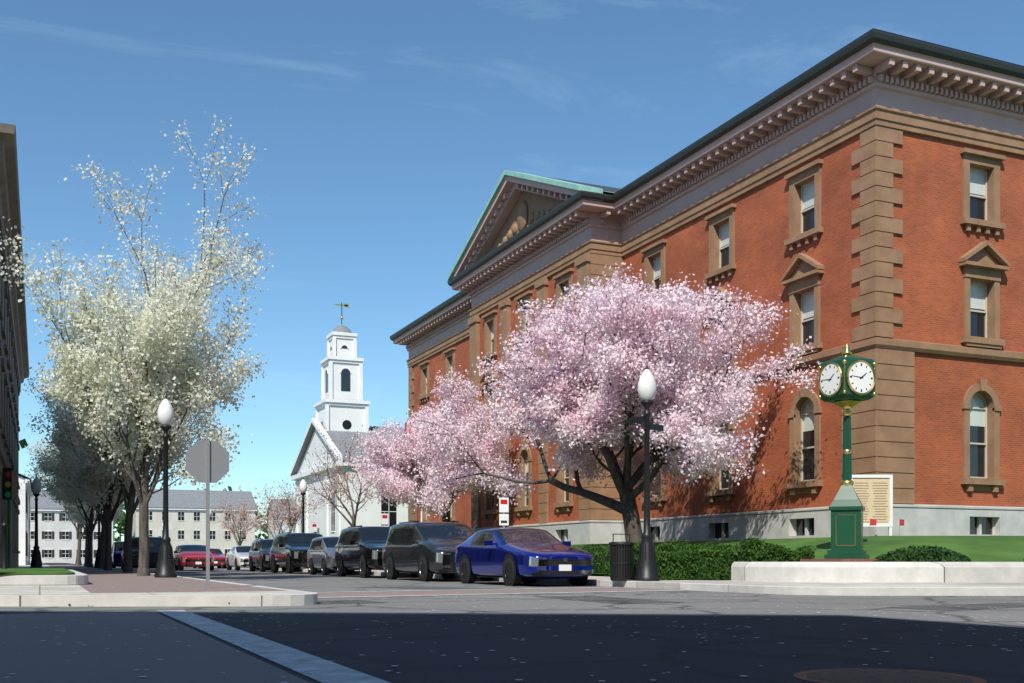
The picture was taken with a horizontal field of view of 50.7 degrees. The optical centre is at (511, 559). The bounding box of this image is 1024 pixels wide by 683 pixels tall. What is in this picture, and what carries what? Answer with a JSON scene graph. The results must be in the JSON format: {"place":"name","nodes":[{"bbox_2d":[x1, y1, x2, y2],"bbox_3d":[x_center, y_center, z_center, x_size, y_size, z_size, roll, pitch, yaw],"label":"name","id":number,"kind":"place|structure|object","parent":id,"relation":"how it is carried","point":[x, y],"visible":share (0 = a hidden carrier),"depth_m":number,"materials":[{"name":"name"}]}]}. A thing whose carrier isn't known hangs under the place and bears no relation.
{"place":"outdoors","nodes":[
{"label":"outdoors","id":0,"kind":"place"},
{"bbox_2d":[0,563,317,606],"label":"pavement","id":1,"kind":"structure","parent":0,"point":[134,589],"depth_m":15.95,"materials":[{"name":"concrete"}]},
{"bbox_2d":[1,522,7,568],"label":"bollard","id":2,"kind":"object","parent":1,"relation":"on","point":[4,525],"visible":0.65,"depth_m":29.34,"materials":[{"name":"black metal"}]},
{"bbox_2d":[2,467,16,567],"bbox_3d":[-15.100,-1.150,32.498,0.340,3.300,0.245,0,0,0],"label":"traffic signal","id":3,"kind":"object","parent":1,"relation":"on","point":[9,484],"visible":0.82,"depth_m":32.38,"materials":[{"name":"green"}]},
{"bbox_2d":[30,475,42,567],"bbox_3d":[-22.000,-1.702,50.000,0.600,4.405,0.600,0,0,-24],"label":"lamp post","id":4,"kind":"object","parent":1,"relation":"on","point":[36,488],"visible":0.95,"depth_m":49.90,"materials":[{"name":"black metal"}]},
{"bbox_2d":[0,568,87,584],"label":"planter","id":5,"kind":"object","parent":1,"relation":"on","point":[35,576],"visible":0.98,"depth_m":21.02,"materials":[{"name":"concrete"}]},
{"bbox_2d":[31,412,95,565],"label":"pear tree","id":6,"kind":"object","parent":1,"relation":"on","point":[80,534],"depth_m":89.01,"materials":[{"name":"white plant"}]},
{"bbox_2d":[22,429,124,565],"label":"pear tree","id":7,"kind":"object","parent":1,"relation":"on","point":[79,518],"depth_m":77.56,"materials":[{"name":"white plant"}]},
{"bbox_2d":[20,410,127,567],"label":"pear tree","id":8,"kind":"object","parent":1,"relation":"on","point":[63,495],"depth_m":67.78,"materials":[{"name":"white plant"}]},
{"bbox_2d":[23,303,151,569],"bbox_3d":[-18.502,-5.705,50.138,7.589,13.015,6.618,0,0,-24],"label":"pear tree","id":9,"kind":"object","parent":1,"relation":"on","point":[81,466],"depth_m":49.55,"materials":[{"name":"white plant"}]},
{"bbox_2d":[22,337,153,568],"bbox_3d":[-22.272,-5.717,58.760,5.902,13.038,7.345,0,0,35],"label":"pear tree","id":10,"kind":"object","parent":1,"relation":"on","point":[78,493],"depth_m":58.43,"materials":[{"name":"plant"}]},
{"bbox_2d":[94,504,99,567],"bbox_3d":[-24.291,-2.040,63.594,0.600,5.080,0.600,0,0,-24],"label":"trunk","id":11,"kind":"object","parent":1,"relation":"on","point":[96,560],"visible":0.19,"depth_m":63.52,"materials":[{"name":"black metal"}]},
{"bbox_2d":[0,111,272,575],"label":"pear tree","id":12,"kind":"object","parent":1,"relation":"on","point":[188,325],"depth_m":32.30,"materials":[{"name":"white plant"}]},
{"bbox_2d":[53,237,231,572],"bbox_3d":[-14.069,-5.962,41.934,6.925,13.529,8.046,0,0,-24],"label":"pear tree","id":13,"kind":"object","parent":1,"relation":"on","point":[180,452],"depth_m":41.41,"materials":[{"name":"white plant"}]},
{"bbox_2d":[154,395,176,577],"bbox_3d":[-9.599,-2.040,29.963,0.600,5.080,0.600,0,0,-24],"label":"lamp post","id":14,"kind":"object","parent":1,"relation":"on","point":[165,566],"visible":1,"depth_m":29.86,"materials":[{"name":"black metal"}]},
{"bbox_2d":[186,439,228,587],"bbox_3d":[-5.334,-0.810,18.953,0.739,2.620,0.046,0,0,-24],"label":"stop sign","id":15,"kind":"object","parent":1,"relation":"on","point":[207,461],"visible":0.9,"depth_m":18.93,"materials":[{"name":"silver metal"}]},
{"bbox_2d":[174,551,214,570],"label":"car trim","id":16,"kind":"structure","parent":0,"point":[179,567],"depth_m":62.64,"materials":[{"name":"black rubber"}]},
{"bbox_2d":[193,553,226,568],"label":"car","id":17,"kind":"object","parent":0,"point":[214,562],"visible":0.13,"depth_m":78.42,"materials":[{"name":"red metal"}]},
{"bbox_2d":[210,505,262,545],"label":"budding tree","id":18,"kind":"object","parent":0,"point":[238,524],"depth_m":109.03,"materials":[{"name":"plant"}]},
{"bbox_2d":[211,493,269,545],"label":"budding tree","id":19,"kind":"object","parent":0,"point":[228,523],"depth_m":98.23,"materials":[{"name":"pink plant"}]},
{"bbox_2d":[226,552,270,570],"bbox_3d":[-15.742,0.105,64.758,2.396,1.167,4.517,0,0,-24],"label":"car","id":20,"kind":"object","parent":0,"point":[237,568],"visible":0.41,"depth_m":64.01,"materials":[{"name":"black rubber"}]},
{"bbox_2d":[266,499,294,538],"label":"house","id":21,"kind":"structure","parent":0,"point":[283,527],"depth_m":189.50,"materials":[{"name":"white paint"}]},
{"bbox_2d":[249,483,316,538],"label":"budding tree","id":22,"kind":"object","parent":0,"point":[269,510],"depth_m":89.93,"materials":[{"name":"pink plant"}]},
{"bbox_2d":[256,478,331,532],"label":"budding tree","id":23,"kind":"object","parent":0,"point":[292,509],"depth_m":80.02,"materials":[{"name":"pink plant"}]},
{"bbox_2d":[309,546,354,575],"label":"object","id":24,"kind":"object","parent":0,"point":[314,571],"visible":0.49,"depth_m":45.99,"materials":[{"name":"black rubber"}]},
{"bbox_2d":[295,424,378,525],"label":"budding tree","id":25,"kind":"object","parent":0,"point":[337,479],"depth_m":67.53,"materials":[{"name":"plant"}]},
{"bbox_2d":[340,365,522,521],"bbox_3d":[-3.771,-4.711,52.618,9.189,9.444,9.121,0,0,-24],"label":"cherry tree","id":26,"kind":"object","parent":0,"point":[388,475],"depth_m":52.40,"materials":[{"name":"pink plant"}]},
{"bbox_2d":[0,564,1023,627],"bbox_3d":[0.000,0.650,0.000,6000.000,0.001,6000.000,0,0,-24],"label":"ground","id":27,"kind":"structure","parent":0,"point":[706,603],"depth_m":15.65,"materials":[{"name":"concrete"}]},
{"bbox_2d":[0,123,28,567],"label":"stone building","id":28,"kind":"structure","parent":27,"relation":"on","point":[14,363],"depth_m":44.44,"materials":[{"name":"stone"}]},
{"bbox_2d":[19,473,31,564],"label":"house","id":29,"kind":"structure","parent":27,"relation":"on","point":[23,530],"depth_m":98.42,"materials":[{"name":"grey"}]},
{"bbox_2d":[28,491,33,563],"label":"house","id":30,"kind":"structure","parent":27,"relation":"on","point":[29,509],"depth_m":134.62,"materials":[{"name":"beige paint"}]},
{"bbox_2d":[30,491,112,563],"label":"building","id":31,"kind":"structure","parent":27,"relation":"on","point":[57,538],"depth_m":173.38,"materials":[{"name":"white paint"}]},
{"bbox_2d":[112,541,123,566],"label":"car","id":32,"kind":"object","parent":27,"relation":"on","point":[116,556],"visible":0.22,"depth_m":63.77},
{"bbox_2d":[118,536,160,568],"bbox_3d":[-18.866,-0.237,55.422,2.438,1.861,4.442,0,0,-24],"label":"car","id":33,"kind":"object","parent":27,"relation":"on","point":[120,549],"visible":0.17,"depth_m":55.58,"materials":[{"name":"black"}]},
{"bbox_2d":[121,537,161,567],"bbox_3d":[-18.730,-0.362,55.111,2.000,1.600,5.088,0,0,-24],"label":"car","id":34,"kind":"object","parent":27,"relation":"on","point":[154,544],"visible":0.34,"depth_m":52.90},
{"bbox_2d":[19,439,267,541],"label":"trees","id":35,"kind":"object","parent":27,"relation":"on","point":[119,528],"depth_m":210.11,"materials":[{"name":"green plant"}]},
{"bbox_2d":[173,544,213,566],"bbox_3d":[-18.817,-0.235,63.803,1.895,1.346,4.664,0,0,-24],"label":"car","id":36,"kind":"object","parent":27,"relation":"on","point":[188,555],"visible":0.86,"depth_m":62.16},
{"bbox_2d":[132,489,257,555],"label":"building","id":37,"kind":"structure","parent":27,"relation":"on","point":[187,515],"depth_m":188.58,"materials":[{"name":"beige paint"}]},
{"bbox_2d":[210,548,225,565],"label":"car body","id":38,"kind":"object","parent":27,"relation":"on","point":[218,554],"visible":0.3,"depth_m":77.78,"materials":[{"name":"red metal"}]},
{"bbox_2d":[226,546,258,567],"bbox_3d":[-15.885,-0.182,65.084,1.958,1.325,5.194,0,0,-24],"label":"car","id":39,"kind":"object","parent":27,"relation":"on","point":[241,554],"visible":0.47,"depth_m":64.11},
{"bbox_2d":[248,539,285,567],"bbox_3d":[-12.762,-0.341,57.936,1.947,1.558,4.982,0,0,-24],"label":"suv","id":40,"kind":"object","parent":27,"relation":"on","point":[263,546],"visible":0.36,"depth_m":56.97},
{"bbox_2d":[249,538,299,571],"bbox_3d":[-12.626,-0.216,57.625,2.385,1.818,4.336,0,0,-24],"label":"car","id":41,"kind":"object","parent":27,"relation":"on","point":[262,568],"visible":0.49,"depth_m":56.79,"materials":[{"name":"black rubber"}]},
{"bbox_2d":[270,533,322,566],"bbox_3d":[-10.046,-0.479,51.593,2.053,1.622,5.618,0,0,-24],"label":"suv","id":42,"kind":"object","parent":27,"relation":"on","point":[296,547],"visible":0.6,"depth_m":50.50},
{"bbox_2d":[271,532,333,573],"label":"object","id":43,"kind":"object","parent":27,"relation":"on","point":[289,568],"visible":0.48,"depth_m":50.32,"materials":[{"name":"black rubber"}]},
{"bbox_2d":[307,536,358,569],"bbox_3d":[-7.352,-0.277,45.677,1.810,1.431,4.346,0,0,-24],"label":"car","id":44,"kind":"object","parent":27,"relation":"on","point":[327,544],"visible":0.38,"depth_m":44.93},
{"bbox_2d":[290,302,407,536],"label":"church","id":45,"kind":"structure","parent":27,"relation":"on","point":[341,407],"depth_m":101.36,"materials":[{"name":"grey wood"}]},
{"bbox_2d":[334,526,389,569],"bbox_3d":[-4.961,-0.436,39.956,2.084,1.622,5.300,0,0,-24],"label":"suv","id":46,"kind":"object","parent":27,"relation":"on","point":[370,541],"visible":0.59,"depth_m":39.03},
{"bbox_2d":[336,525,418,577],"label":"wheels","id":47,"kind":"object","parent":27,"relation":"on","point":[364,571],"visible":0.47,"depth_m":38.76,"materials":[{"name":"black rubber"}]},
{"bbox_2d":[382,522,473,573],"bbox_3d":[-2.359,-0.383,33.999,2.105,1.643,5.459,0,0,-24],"label":"suv","id":48,"kind":"object","parent":27,"relation":"on","point":[437,543],"visible":0.62,"depth_m":33.01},
{"bbox_2d":[385,521,492,581],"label":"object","id":49,"kind":"object","parent":27,"relation":"on","point":[424,574],"visible":0.52,"depth_m":32.65,"materials":[{"name":"black rubber"}]},
{"bbox_2d":[0,572,1021,682],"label":"fallen petals","id":50,"kind":"object","parent":27,"relation":"on","point":[474,623],"visible":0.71,"depth_m":8.32,"materials":[{"name":"white"}]},
{"bbox_2d":[0,586,1023,682],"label":"road","id":51,"kind":"structure","parent":27,"relation":"on","point":[554,648],"depth_m":8.24,"materials":[{"name":"grey asphalt"}]},
{"bbox_2d":[0,587,679,682],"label":"road markings","id":52,"kind":"object","parent":51,"relation":"on","point":[61,654],"visible":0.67,"depth_m":7.68,"materials":[{"name":"paint"}]},
{"bbox_2d":[793,668,986,682],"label":"manhole cover","id":53,"kind":"object","parent":51,"relation":"on","point":[857,675],"visible":1,"depth_m":5.90,"materials":[{"name":"orange metal"}]},
{"bbox_2d":[455,528,593,578],"bbox_3d":[0.229,-0.182,28.200,1.958,1.325,5.194,0,0,-24],"label":"car","id":54,"kind":"object","parent":27,"relation":"on","point":[532,551],"visible":0.89,"depth_m":27.01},
{"bbox_2d":[0,0,1023,541],"label":"sky","id":55,"kind":"structure","parent":0,"point":[387,129],"materials":[{"name":"blue"}]},
{"bbox_2d":[459,541,587,585],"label":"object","id":56,"kind":"object","parent":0,"point":[510,577],"visible":0.56,"depth_m":26.91,"materials":[{"name":"black rubber"}]},
{"bbox_2d":[398,262,821,542],"bbox_3d":[3.214,-4.738,35.659,11.854,9.531,13.968,0,0,-24],"label":"cherry tree","id":57,"kind":"object","parent":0,"point":[591,413],"depth_m":33.70,"materials":[{"name":"pink plant"}]},
{"bbox_2d":[214,566,1023,595],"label":"pavement","id":58,"kind":"structure","parent":0,"point":[911,588],"depth_m":20.94,"materials":[{"name":"concrete"}]},
{"bbox_2d":[299,478,308,568],"bbox_3d":[-11.582,-2.040,59.980,0.600,5.080,0.600,0,0,-24],"label":"lamp post","id":59,"kind":"object","parent":58,"relation":"on","point":[303,486],"visible":0.52,"depth_m":59.91,"materials":[{"name":"black metal"}]},
{"bbox_2d":[312,522,316,532],"bbox_3d":[-10.258,-0.725,56.079,0.300,2.450,0.039,0,0,-32],"label":"parking sign","id":60,"kind":"object","parent":58,"relation":"on","point":[314,527],"visible":0.54,"depth_m":56.07,"materials":[{"name":"silver metal"}]},
{"bbox_2d":[381,512,387,571],"bbox_3d":[-5.255,-0.725,44.624,0.300,2.450,0.039,0,0,-24],"label":"parking sign","id":61,"kind":"object","parent":58,"relation":"on","point":[384,518],"visible":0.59,"depth_m":44.60,"materials":[{"name":"silver metal"}]},
{"bbox_2d":[499,496,508,527],"bbox_3d":[-0.251,-0.725,33.169,0.300,2.450,0.039,0,0,-16],"label":"parking sign","id":62,"kind":"object","parent":58,"relation":"on","point":[503,508],"visible":0.87,"depth_m":33.16,"materials":[{"name":"silver metal"}]},
{"bbox_2d":[609,534,633,580],"bbox_3d":[2.580,-0.055,25.500,0.600,1.110,0.600,0,0,-24],"label":"trash can","id":63,"kind":"object","parent":58,"relation":"on","point":[621,561],"visible":1,"depth_m":25.28,"materials":[{"name":"black metal"}]},
{"bbox_2d":[574,539,713,576],"bbox_3d":[0.794,-0.009,37.773,1.278,1.100,21.472,0,0,-24],"label":"street hedge","id":64,"kind":"object","parent":58,"relation":"on","point":[601,558],"depth_m":32.14,"materials":[{"name":"green plant"}]},
{"bbox_2d":[626,365,663,580],"bbox_3d":[3.161,-2.040,25.371,0.885,5.080,0.743,0,0,1],"label":"lamp post","id":65,"kind":"object","parent":58,"relation":"on","point":[646,568],"visible":0.98,"depth_m":25.21,"materials":[{"name":"black metal"}]},
{"bbox_2d":[632,537,815,579],"bbox_3d":[5.128,-0.013,26.549,4.421,1.101,1.323,0,0,0],"label":"hedge","id":66,"kind":"object","parent":58,"relation":"on","point":[696,561],"visible":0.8,"depth_m":26.09,"materials":[{"name":"green plant"}]},
{"bbox_2d":[731,559,1023,581],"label":"island wall","id":67,"kind":"structure","parent":58,"relation":"on","point":[836,570],"depth_m":23.65,"materials":[{"name":"concrete"}]},
{"bbox_2d":[818,343,876,558],"bbox_3d":[7.750,-2.515,25.000,1.217,5.000,1.217,0,0,-2],"label":"street clock","id":68,"kind":"object","parent":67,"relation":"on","point":[847,381],"visible":1,"depth_m":24.71,"materials":[{"name":"green metal"}]},
{"bbox_2d":[873,545,971,561],"bbox_3d":[9.295,-0.068,24.556,2.521,0.553,1.591,0,0,-24],"label":"juniper shrub","id":69,"kind":"object","parent":67,"relation":"on","point":[939,554],"visible":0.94,"depth_m":24.31,"materials":[{"name":"green plant"}]},
{"bbox_2d":[571,536,1023,573],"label":"lawn","id":70,"kind":"structure","parent":0,"point":[992,548],"depth_m":27.27,"materials":[{"name":"green plant"}]},
{"bbox_2d":[404,416,422,521],"bbox_3d":[-5.515,-4.291,60.187,1.325,7.980,0.435,0,0,-33],"label":"flag pole","id":71,"kind":"object","parent":70,"relation":"on","point":[406,424],"visible":0.09,"depth_m":60.25,"materials":[{"name":"white paint"}]},
{"bbox_2d":[390,28,1023,544],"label":"brick building","id":72,"kind":"structure","parent":70,"relation":"on","point":[860,196],"depth_m":35.35,"materials":[{"name":"brick"}]},
{"bbox_2d":[852,475,892,535],"bbox_3d":[10.350,-1.525,31.200,1.250,1.850,0.100,0,0,0],"label":"information board","id":73,"kind":"object","parent":70,"relation":"on","point":[874,493],"visible":0.75,"depth_m":31.18,"materials":[{"name":"white paint"}]},
{"bbox_2d":[870,519,876,525],"bbox_3d":[10.102,-0.900,30.234,0.226,0.500,0.011,0,0,-18],"label":"sign","id":74,"kind":"object","parent":70,"relation":"on","point":[873,522],"visible":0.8,"depth_m":30.23,"materials":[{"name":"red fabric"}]},
{"bbox_2d":[899,519,903,535],"bbox_3d":[10.987,-0.900,30.463,0.226,0.500,0.011,0,0,-36],"label":"sign","id":75,"kind":"object","parent":70,"relation":"on","point":[901,522],"visible":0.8,"depth_m":30.42,"materials":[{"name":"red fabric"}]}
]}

